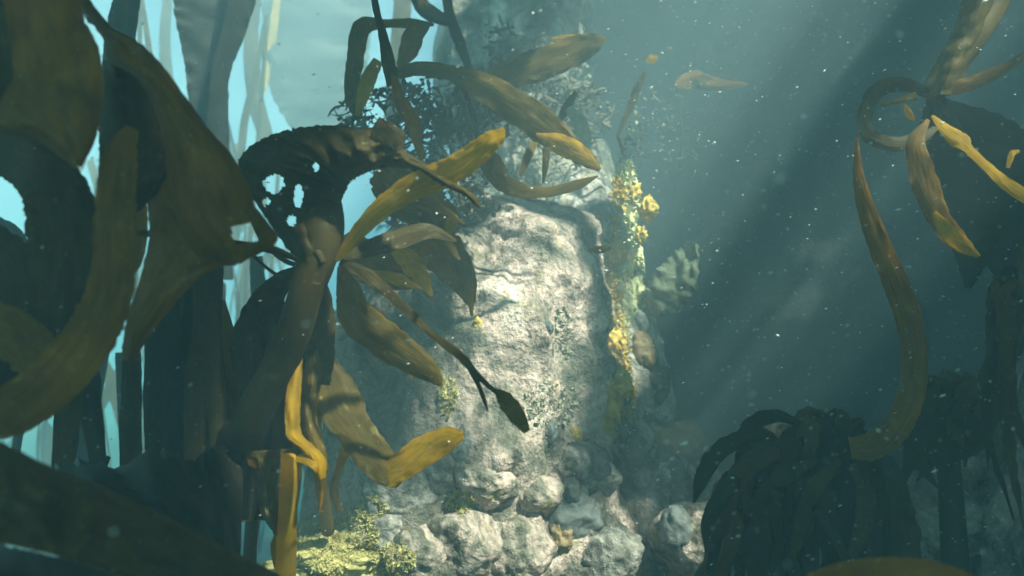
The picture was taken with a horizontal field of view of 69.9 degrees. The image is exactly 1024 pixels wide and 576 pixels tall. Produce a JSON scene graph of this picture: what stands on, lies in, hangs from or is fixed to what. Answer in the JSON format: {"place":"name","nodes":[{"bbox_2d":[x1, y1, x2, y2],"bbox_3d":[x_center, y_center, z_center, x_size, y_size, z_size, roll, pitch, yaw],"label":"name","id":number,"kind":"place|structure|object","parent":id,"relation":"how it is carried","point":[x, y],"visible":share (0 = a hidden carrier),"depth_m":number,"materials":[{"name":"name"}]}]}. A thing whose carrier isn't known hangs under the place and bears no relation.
{"place":"outdoors","nodes":[
{"label":"outdoors","id":0,"kind":"place"},
{"bbox_2d":[0,0,451,535],"label":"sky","id":1,"kind":"structure","parent":0,"point":[361,196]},
{"bbox_2d":[260,0,372,129],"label":"water","id":2,"kind":"structure","parent":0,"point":[296,29],"depth_m":5.97,"materials":[{"name":"teal liquid"}]},
{"bbox_2d":[8,533,821,575],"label":"seabed","id":3,"kind":"structure","parent":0,"point":[265,547],"depth_m":7.00,"materials":[{"name":"grey sand"}]},
{"bbox_2d":[0,217,26,545],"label":"kelp plant","id":4,"kind":"object","parent":3,"relation":"on","point":[13,228],"visible":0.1,"depth_m":2.60,"materials":[{"name":"teal plant"}]},
{"bbox_2d":[75,352,121,562],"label":"kelp plant","id":5,"kind":"object","parent":3,"relation":"on","point":[82,453],"visible":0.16,"depth_m":2.69,"materials":[{"name":"green plant"}]},
{"bbox_2d":[51,330,162,560],"bbox_3d":[-0.866,0.657,1.302,0.340,1.289,0.289,0,-12,0],"label":"kelp plant","id":6,"kind":"object","parent":3,"relation":"on","point":[85,402],"visible":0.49,"depth_m":1.39,"materials":[{"name":"green plant"}]},
{"bbox_2d":[99,0,140,398],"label":"kelp plant","id":7,"kind":"object","parent":3,"relation":"on","point":[122,17],"visible":0.3,"depth_m":2.89,"materials":[{"name":"green plant"}]},
{"bbox_2d":[0,0,278,438],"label":"kelp plant","id":8,"kind":"object","parent":3,"relation":"on","point":[64,100],"visible":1,"depth_m":0.99,"materials":[{"name":"plant"}]},
{"bbox_2d":[0,442,278,575],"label":"kelp plant","id":9,"kind":"object","parent":3,"relation":"on","point":[46,509],"visible":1,"depth_m":0.81,"materials":[{"name":"green plant"}]},
{"bbox_2d":[132,0,152,301],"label":"kelp plant","id":10,"kind":"object","parent":3,"relation":"on","point":[142,16],"visible":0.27,"depth_m":4.59,"materials":[{"name":"green plant"}]},
{"bbox_2d":[54,445,242,566],"bbox_3d":[-0.574,0.773,1.153,0.242,1.029,0.409,-9,-15,37],"label":"kelp plant","id":11,"kind":"object","parent":3,"relation":"on","point":[164,481],"visible":0.8,"depth_m":1.21,"materials":[{"name":"teal plant"}]},
{"bbox_2d":[159,0,173,79],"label":"kelp plant","id":12,"kind":"object","parent":3,"relation":"on","point":[165,59],"visible":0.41,"depth_m":5.60,"materials":[{"name":"teal plant"}]},
{"bbox_2d":[154,266,230,461],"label":"kelp plant","id":13,"kind":"object","parent":3,"relation":"on","point":[187,330],"visible":0.49,"depth_m":1.46,"materials":[{"name":"green plant"}]},
{"bbox_2d":[173,0,255,300],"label":"kelp plant","id":14,"kind":"object","parent":3,"relation":"on","point":[222,32],"visible":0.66,"depth_m":3.46,"materials":[{"name":"green plant"}]},
{"bbox_2d":[1,118,447,553],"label":"kelp forest","id":15,"kind":"object","parent":3,"relation":"on","point":[45,432],"visible":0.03,"depth_m":5.34,"materials":[{"name":"teal plant"}]},
{"bbox_2d":[236,13,268,306],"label":"kelp plant","id":16,"kind":"object","parent":3,"relation":"on","point":[242,138],"visible":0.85,"depth_m":4.99,"materials":[{"name":"green plant"}]},
{"bbox_2d":[208,300,303,562],"bbox_3d":[-0.565,0.660,1.481,0.203,1.273,0.378,12,-17,-43],"label":"kelp plant","id":17,"kind":"object","parent":3,"relation":"on","point":[275,437],"visible":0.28,"depth_m":1.51,"materials":[{"name":"green plant"}]},
{"bbox_2d":[250,256,265,540],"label":"kelp plant","id":18,"kind":"object","parent":3,"relation":"on","point":[258,278],"visible":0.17,"depth_m":3.20,"materials":[{"name":"teal plant"}]},
{"bbox_2d":[243,0,279,277],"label":"kelp plant","id":19,"kind":"object","parent":3,"relation":"on","point":[251,40],"visible":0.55,"depth_m":5.20,"materials":[{"name":"green plant"}]},
{"bbox_2d":[243,349,328,575],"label":"kelp plant","id":20,"kind":"object","parent":3,"relation":"on","point":[278,506],"visible":0.99,"depth_m":1.43,"materials":[{"name":"brown plant"}]},
{"bbox_2d":[216,117,529,475],"bbox_3d":[-0.342,0.501,1.288,0.761,1.583,0.344,-7,-14,31],"label":"kelp plant","id":21,"kind":"object","parent":3,"relation":"on","point":[316,245],"visible":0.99,"depth_m":1.34,"materials":[{"name":"brown plant"}]},
{"bbox_2d":[371,0,423,161],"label":"kelp plant","id":22,"kind":"object","parent":3,"relation":"on","point":[411,118],"visible":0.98,"depth_m":1.61,"materials":[{"name":"plant"}]},
{"bbox_2d":[384,0,411,118],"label":"kelp plant","id":23,"kind":"object","parent":3,"relation":"on","point":[401,8],"visible":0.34,"depth_m":4.20,"materials":[{"name":"teal plant"}]},
{"bbox_2d":[297,195,659,575],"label":"rock pillar","id":24,"kind":"object","parent":3,"relation":"on","point":[499,344],"visible":0.63,"depth_m":2.12,"materials":[{"name":"grey stone"}]},
{"bbox_2d":[261,531,387,575],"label":"turf mound","id":25,"kind":"object","parent":24,"relation":"on","point":[361,566],"visible":0.33,"depth_m":1.83,"materials":[{"name":"yellow plant"}]},
{"bbox_2d":[348,506,402,553],"bbox_3d":[-0.341,0.649,1.944,0.191,0.151,0.175,6,-14,-27],"label":"boulder","id":26,"kind":"object","parent":25,"relation":"on","point":[389,526],"visible":0.33,"depth_m":1.87,"materials":[{"name":"grey stone"}]},
{"bbox_2d":[367,499,379,513],"bbox_3d":[-0.359,0.578,1.907,0.039,0.062,0.043,0,-12,0],"label":"sea squirt","id":27,"kind":"object","parent":26,"relation":"on","point":[370,504],"visible":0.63,"depth_m":1.89},
{"bbox_2d":[363,470,437,514],"bbox_3d":[-0.292,0.555,1.991,0.223,0.174,0.199,0,-12,0],"label":"boulder","id":28,"kind":"object","parent":26,"relation":"on","point":[402,499],"visible":0.44,"depth_m":1.91,"materials":[{"name":"grey stone"}]},
{"bbox_2d":[296,374,475,575],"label":"yellow turf","id":29,"kind":"structure","parent":25,"relation":"on","point":[342,549],"depth_m":1.86,"materials":[{"name":"yellow plant"}]},
{"bbox_2d":[313,359,463,536],"bbox_3d":[-0.362,0.362,1.624,0.208,0.428,0.607,9,-15,-37],"label":"kelp plant","id":30,"kind":"object","parent":25,"relation":"on","point":[341,409],"visible":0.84,"depth_m":1.53,"materials":[{"name":"brown plant"}]},
{"bbox_2d":[344,16,433,126],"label":"kelp plant","id":31,"kind":"object","parent":24,"relation":"on","point":[413,34],"visible":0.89,"depth_m":2.50,"materials":[{"name":"brown plant"}]},
{"bbox_2d":[327,78,462,158],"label":"bushy weed","id":32,"kind":"object","parent":24,"relation":"on","point":[412,91],"visible":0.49,"depth_m":2.46,"materials":[{"name":"teal plant"}]},
{"bbox_2d":[343,167,476,379],"bbox_3d":[-0.291,-0.027,1.774,0.311,0.504,0.697,6,-14,-27],"label":"kelp plant","id":33,"kind":"object","parent":24,"relation":"on","point":[398,269],"visible":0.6,"depth_m":1.66,"materials":[{"name":"brown plant"}]},
{"bbox_2d":[382,524,446,575],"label":"boulder","id":34,"kind":"object","parent":24,"relation":"on","point":[424,543],"visible":0.52,"depth_m":1.83,"materials":[{"name":"grey stone"}]},
{"bbox_2d":[369,145,500,231],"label":"bushy weed","id":35,"kind":"object","parent":24,"relation":"on","point":[471,186],"visible":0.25,"depth_m":2.26,"materials":[{"name":"green plant"}]},
{"bbox_2d":[416,65,511,158],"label":"bushy weed","id":36,"kind":"object","parent":24,"relation":"on","point":[485,114],"visible":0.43,"depth_m":2.54,"materials":[{"name":"plant"}]},
{"bbox_2d":[472,316,482,326],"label":"sponge","id":37,"kind":"object","parent":24,"relation":"attached to","point":[477,321],"visible":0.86,"depth_m":2.07},
{"bbox_2d":[396,61,600,198],"bbox_3d":[0.010,-0.423,2.170,0.578,0.453,0.457,-6,-13,27],"label":"kelp plant","id":38,"kind":"object","parent":24,"relation":"on","point":[536,121],"visible":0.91,"depth_m":2.07,"materials":[{"name":"brown plant"}]},
{"bbox_2d":[491,514,557,575],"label":"boulder","id":39,"kind":"object","parent":24,"relation":"on","point":[516,558],"visible":0.58,"depth_m":1.89,"materials":[{"name":"grey stone"}]},
{"bbox_2d":[426,508,502,575],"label":"boulder","id":40,"kind":"object","parent":39,"relation":"on","point":[453,532],"visible":0.66,"depth_m":1.84,"materials":[{"name":"grey stone"}]},
{"bbox_2d":[423,454,455,493],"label":"boulder","id":41,"kind":"object","parent":40,"relation":"on","point":[439,473],"visible":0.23,"depth_m":1.92,"materials":[{"name":"grey stone"}]},
{"bbox_2d":[454,458,518,509],"bbox_3d":[-0.072,0.512,1.939,0.179,0.148,0.168,0,-12,0],"label":"boulder","id":42,"kind":"object","parent":40,"relation":"on","point":[488,488],"visible":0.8,"depth_m":1.88,"materials":[{"name":"grey stone"}]},
{"bbox_2d":[519,475,563,516],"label":"boulder","id":43,"kind":"object","parent":39,"relation":"on","point":[545,491],"visible":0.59,"depth_m":1.93,"materials":[{"name":"grey stone"}]},
{"bbox_2d":[545,320,553,333],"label":"sea squirt","id":44,"kind":"object","parent":24,"relation":"on","point":[549,324],"visible":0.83,"depth_m":2.07},
{"bbox_2d":[545,419,557,443],"bbox_3d":[0.106,0.401,2.053,0.049,0.070,0.046,-4,-13,17],"label":"sea squirt","id":45,"kind":"object","parent":24,"relation":"on","point":[551,433],"visible":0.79,"depth_m":2.04},
{"bbox_2d":[548,523,573,554],"bbox_3d":[0.132,0.674,1.978,0.075,0.096,0.069,-8,-15,34],"label":"sponge","id":46,"kind":"object","parent":24,"relation":"attached to","point":[563,539],"visible":0.77,"depth_m":1.96},
{"bbox_2d":[504,63,644,426],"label":"pale turf","id":47,"kind":"structure","parent":24,"relation":"on","point":[532,415],"depth_m":2.16,"materials":[{"name":"plant"}]},
{"bbox_2d":[558,91,591,149],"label":"kelp plant","id":48,"kind":"object","parent":24,"relation":"on","point":[579,122],"visible":0.81,"depth_m":2.40,"materials":[{"name":"teal plant"}]},
{"bbox_2d":[572,426,583,441],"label":"sponge","id":49,"kind":"object","parent":24,"relation":"attached to","point":[577,435],"visible":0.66,"depth_m":2.13},
{"bbox_2d":[588,245,610,253],"bbox_3d":[0.236,-0.104,1.982,0.068,0.021,0.009,-6,-13,26],"label":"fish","id":50,"kind":"object","parent":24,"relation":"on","point":[596,249],"visible":0.98,"depth_m":1.98},
{"bbox_2d":[601,355,617,376],"bbox_3d":[0.293,0.240,2.219,0.054,0.076,0.054,0,-12,0],"label":"sea squirt","id":51,"kind":"object","parent":24,"relation":"attached to","point":[609,363],"visible":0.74,"depth_m":2.20},
{"bbox_2d":[581,523,645,575],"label":"boulder","id":52,"kind":"object","parent":24,"relation":"on","point":[614,559],"visible":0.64,"depth_m":1.97,"materials":[{"name":"grey stone"}]},
{"bbox_2d":[548,491,603,539],"bbox_3d":[0.154,0.644,2.068,0.217,0.175,0.216,0,-12,0],"label":"boulder","id":53,"kind":"object","parent":52,"relation":"on","point":[581,518],"visible":0.33,"depth_m":1.99,"materials":[{"name":"grey stone"}]},
{"bbox_2d":[563,477,580,503],"bbox_3d":[0.162,0.561,2.017,0.056,0.080,0.054,0,-12,0],"label":"sea squirt","id":54,"kind":"object","parent":53,"relation":"on","point":[572,492],"visible":0.93,"depth_m":2.00},
{"bbox_2d":[557,441,621,496],"bbox_3d":[0.191,0.536,2.126,0.254,0.188,0.225,0,-12,0],"label":"boulder","id":55,"kind":"object","parent":53,"relation":"on","point":[577,461],"visible":0.45,"depth_m":2.04,"materials":[{"name":"grey stone"}]},
{"bbox_2d":[591,449,611,480],"bbox_3d":[0.247,0.493,2.042,0.061,0.088,0.066,9,-15,-36],"label":"sea squirt","id":56,"kind":"object","parent":55,"relation":"on","point":[602,466],"visible":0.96,"depth_m":2.02},
{"bbox_2d":[606,398,623,421],"bbox_3d":[0.308,0.363,2.203,0.056,0.081,0.064,-8,-15,35],"label":"sponge","id":57,"kind":"object","parent":24,"relation":"attached to","point":[615,408],"visible":0.96,"depth_m":2.19},
{"bbox_2d":[601,175,637,436],"bbox_3d":[0.417,-0.030,2.815,0.109,1.192,1.164,-2,-12,10],"label":"yellow growth","id":58,"kind":"object","parent":24,"relation":"on","point":[610,428],"visible":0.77,"depth_m":2.49,"materials":[{"name":"yellow plant"}]},
{"bbox_2d":[616,159,646,342],"bbox_3d":[0.474,-0.120,2.906,0.125,0.765,0.960,-2,-12,10],"label":"sponge crust","id":59,"kind":"object","parent":58,"relation":"attached to","point":[633,181],"visible":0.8,"depth_m":2.50},
{"bbox_2d":[615,365,633,400],"bbox_3d":[0.328,0.293,2.237,0.092,0.116,0.086,0,-12,0],"label":"sponge","id":60,"kind":"object","parent":24,"relation":"attached to","point":[624,388],"visible":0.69,"depth_m":2.21},
{"bbox_2d":[623,397,631,406],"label":"sea squirt","id":61,"kind":"object","parent":24,"relation":"on","point":[626,402],"visible":0.33,"depth_m":2.24},
{"bbox_2d":[432,0,617,206],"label":"rock outcrop","id":62,"kind":"object","parent":3,"relation":"on","point":[550,19],"visible":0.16,"depth_m":3.63,"materials":[{"name":"grey stone"}]},
{"bbox_2d":[411,0,490,129],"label":"kelp plant","id":63,"kind":"object","parent":62,"relation":"on","point":[427,11],"visible":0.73,"depth_m":3.00,"materials":[{"name":"teal plant"}]},
{"bbox_2d":[473,13,562,132],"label":"bushy weed","id":64,"kind":"object","parent":62,"relation":"on","point":[550,84],"visible":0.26,"depth_m":3.16,"materials":[{"name":"teal plant"}]},
{"bbox_2d":[458,33,605,137],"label":"kelp plant","id":65,"kind":"object","parent":62,"relation":"on","point":[578,49],"visible":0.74,"depth_m":2.65,"materials":[{"name":"brown plant"}]},
{"bbox_2d":[554,165,677,487],"bbox_3d":[0.442,0.583,2.885,0.756,2.260,1.053,0,-12,0],"label":"rock buttress","id":66,"kind":"object","parent":3,"relation":"on","point":[592,196],"visible":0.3,"depth_m":2.66,"materials":[{"name":"grey stone"}]},
{"bbox_2d":[522,76,619,174],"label":"bushy weed","id":67,"kind":"object","parent":66,"relation":"on","point":[592,92],"visible":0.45,"depth_m":3.05,"materials":[{"name":"green plant"}]},
{"bbox_2d":[605,271,619,287],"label":"sponge","id":68,"kind":"object","parent":66,"relation":"on","point":[612,279],"visible":0.77,"depth_m":2.66},
{"bbox_2d":[610,200,616,208],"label":"sponge","id":69,"kind":"object","parent":66,"relation":"attached to","point":[613,204],"visible":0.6,"depth_m":2.87},
{"bbox_2d":[607,328,621,351],"bbox_3d":[0.354,0.178,2.557,0.069,0.095,0.067,-5,-13,21],"label":"sponge","id":70,"kind":"object","parent":66,"relation":"on","point":[614,338],"visible":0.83,"depth_m":2.53},
{"bbox_2d":[615,158,645,317],"bbox_3d":[0.418,-0.151,2.660,0.124,0.562,0.377,-2,-12,11],"label":"encrusting sponge","id":71,"kind":"object","parent":66,"relation":"attached to","point":[631,264],"visible":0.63,"depth_m":2.65},
{"bbox_2d":[619,178,642,203],"bbox_3d":[0.409,-0.331,2.522,0.079,0.093,0.077,3,-12,-13],"label":"sponge","id":72,"kind":"object","parent":71,"relation":"attached to","point":[636,190],"visible":0.61,"depth_m":2.50},
{"bbox_2d":[633,226,647,244],"bbox_3d":[0.440,-0.179,2.501,0.050,0.067,0.050,-6,-13,24],"label":"sponge","id":73,"kind":"object","parent":71,"relation":"attached to","point":[641,235],"visible":0.98,"depth_m":2.49},
{"bbox_2d":[637,194,658,224],"bbox_3d":[0.474,-0.275,2.551,0.079,0.112,0.076,0,-12,0],"label":"sponge","id":74,"kind":"object","parent":71,"relation":"attached to","point":[648,208],"visible":0.95,"depth_m":2.53},
{"bbox_2d":[616,55,657,165],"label":"kelp plant","id":75,"kind":"object","parent":66,"relation":"on","point":[636,90],"visible":0.91,"depth_m":2.80,"materials":[{"name":"brown plant"}]},
{"bbox_2d":[635,310,649,332],"bbox_3d":[0.468,0.131,2.678,0.071,0.105,0.068,0,-12,0],"label":"sea squirt","id":76,"kind":"object","parent":66,"relation":"on","point":[642,321],"visible":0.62,"depth_m":2.65},
{"bbox_2d":[632,330,657,370],"bbox_3d":[0.463,0.223,2.568,0.096,0.149,0.101,0,-12,0],"label":"sea squirt","id":77,"kind":"object","parent":66,"relation":"on","point":[644,352],"visible":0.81,"depth_m":2.53},
{"bbox_2d":[620,80,673,159],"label":"bushy weed","id":78,"kind":"object","parent":66,"relation":"on","point":[652,119],"visible":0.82,"depth_m":3.20,"materials":[{"name":"plant"}]},
{"bbox_2d":[649,361,670,405],"bbox_3d":[0.505,0.332,2.565,0.102,0.160,0.107,-6,-13,25],"label":"sea squirt","id":79,"kind":"object","parent":66,"relation":"on","point":[662,379],"visible":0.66,"depth_m":2.53},
{"bbox_2d":[645,240,699,316],"bbox_3d":[0.586,-0.035,2.672,0.203,0.284,0.068,-5,-13,22],"label":"sea fan","id":80,"kind":"object","parent":66,"relation":"attached to","point":[678,270],"visible":0.99,"depth_m":2.66},
{"bbox_2d":[656,71,701,178],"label":"bushy weed","id":81,"kind":"object","parent":66,"relation":"on","point":[683,157],"visible":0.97,"depth_m":3.31,"materials":[{"name":"teal plant"}]},
{"bbox_2d":[670,462,721,502],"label":"boulder","id":82,"kind":"object","parent":66,"relation":"on","point":[682,490],"visible":0.23,"depth_m":2.39,"materials":[{"name":"grey stone"}]},
{"bbox_2d":[655,420,707,461],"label":"boulder","id":83,"kind":"object","parent":82,"relation":"on","point":[690,432],"visible":0.45,"depth_m":2.43,"materials":[{"name":"grey stone"}]},
{"bbox_2d":[648,542,674,575],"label":"boulder","id":84,"kind":"object","parent":3,"relation":"on","point":[658,561],"visible":0.08,"depth_m":2.30,"materials":[{"name":"grey stone"}]},
{"bbox_2d":[619,483,673,541],"bbox_3d":[0.419,0.767,2.473,0.331,0.260,0.310,0,-12,0],"label":"boulder","id":85,"kind":"object","parent":84,"relation":"on","point":[643,513],"visible":0.13,"depth_m":2.35,"materials":[{"name":"grey stone"}]},
{"bbox_2d":[631,455,688,494],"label":"boulder","id":86,"kind":"object","parent":85,"relation":"on","point":[649,472],"visible":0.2,"depth_m":2.38,"materials":[{"name":"grey stone"}]},
{"bbox_2d":[612,419,655,462],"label":"boulder","id":87,"kind":"object","parent":86,"relation":"on","point":[642,428],"visible":0.35,"depth_m":2.41,"materials":[{"name":"grey stone"}]},
{"bbox_2d":[647,501,734,575],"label":"boulder","id":88,"kind":"object","parent":3,"relation":"on","point":[693,553],"visible":0.39,"depth_m":2.01,"materials":[{"name":"grey stone"}]},
{"bbox_2d":[659,505,691,552],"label":"rock","id":89,"kind":"object","parent":88,"relation":"on","point":[674,519],"visible":0.95,"depth_m":1.97,"materials":[{"name":"grey stone"}]},
{"bbox_2d":[713,484,867,575],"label":"kelp","id":90,"kind":"object","parent":3,"relation":"on","point":[762,549],"visible":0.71,"depth_m":1.40},
{"bbox_2d":[590,0,1023,557],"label":"water","id":91,"kind":"structure","parent":3,"relation":"on","point":[794,292],"depth_m":4.51,"materials":[{"name":"teal liquid"}]},
{"bbox_2d":[693,406,921,575],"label":"kelp plant","id":92,"kind":"object","parent":3,"relation":"on","point":[777,457],"visible":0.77,"depth_m":1.49,"materials":[{"name":"green plant"}]},
{"bbox_2d":[848,138,927,527],"bbox_3d":[0.760,0.125,1.603,0.161,0.803,0.394,-1,-12,4],"label":"kelp plant","id":93,"kind":"object","parent":3,"relation":"on","point":[872,445],"visible":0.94,"depth_m":1.47,"materials":[{"name":"plant"}]},
{"bbox_2d":[806,556,974,575],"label":"kelp plant","id":94,"kind":"object","parent":3,"relation":"on","point":[892,566],"visible":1,"depth_m":0.88,"materials":[{"name":"brown plant"}]},
{"bbox_2d":[920,540,933,560],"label":"boulder","id":95,"kind":"object","parent":3,"relation":"on","point":[926,553],"visible":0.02,"depth_m":2.00,"materials":[{"name":"grey stone"}]},
{"bbox_2d":[857,0,1023,359],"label":"kelp plant","id":96,"kind":"object","parent":3,"relation":"on","point":[954,209],"visible":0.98,"depth_m":1.68,"materials":[{"name":"brown plant"}]},
{"bbox_2d":[902,368,989,573],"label":"kelp plant","id":97,"kind":"object","parent":3,"relation":"on","point":[958,415],"visible":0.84,"depth_m":1.50,"materials":[{"name":"green plant"}]},
{"bbox_2d":[978,245,1023,528],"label":"kelp plant","id":98,"kind":"object","parent":3,"relation":"on","point":[1004,328],"visible":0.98,"depth_m":1.37,"materials":[{"name":"green plant"}]},
{"bbox_2d":[8,0,1023,575],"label":"marine snow","id":99,"kind":"structure","parent":0,"point":[668,282],"depth_m":1.18,"materials":[{"name":"white"}]},
{"bbox_2d":[675,70,747,167],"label":"kelp plant","id":100,"kind":"object","parent":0,"point":[707,82],"visible":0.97,"depth_m":3.30,"materials":[{"name":"plant"}]},
{"bbox_2d":[966,266,1023,575],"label":"cliff","id":101,"kind":"structure","parent":0,"point":[997,558],"depth_m":1.98,"materials":[{"name":"grey stone"}]},
{"bbox_2d":[906,472,987,561],"bbox_3d":[1.248,0.687,2.178,0.327,0.271,0.300,0,-12,0],"label":"boulder","id":102,"kind":"object","parent":101,"relation":"on","point":[924,498],"visible":0.23,"depth_m":2.06,"materials":[{"name":"grey stone"}]},
{"bbox_2d":[924,425,1004,480],"bbox_3d":[1.377,0.490,2.255,0.257,0.200,0.240,6,-13,-26],"label":"boulder","id":103,"kind":"object","parent":101,"relation":"on","point":[976,469],"visible":0.15,"depth_m":2.16,"materials":[{"name":"grey stone"}]}
]}

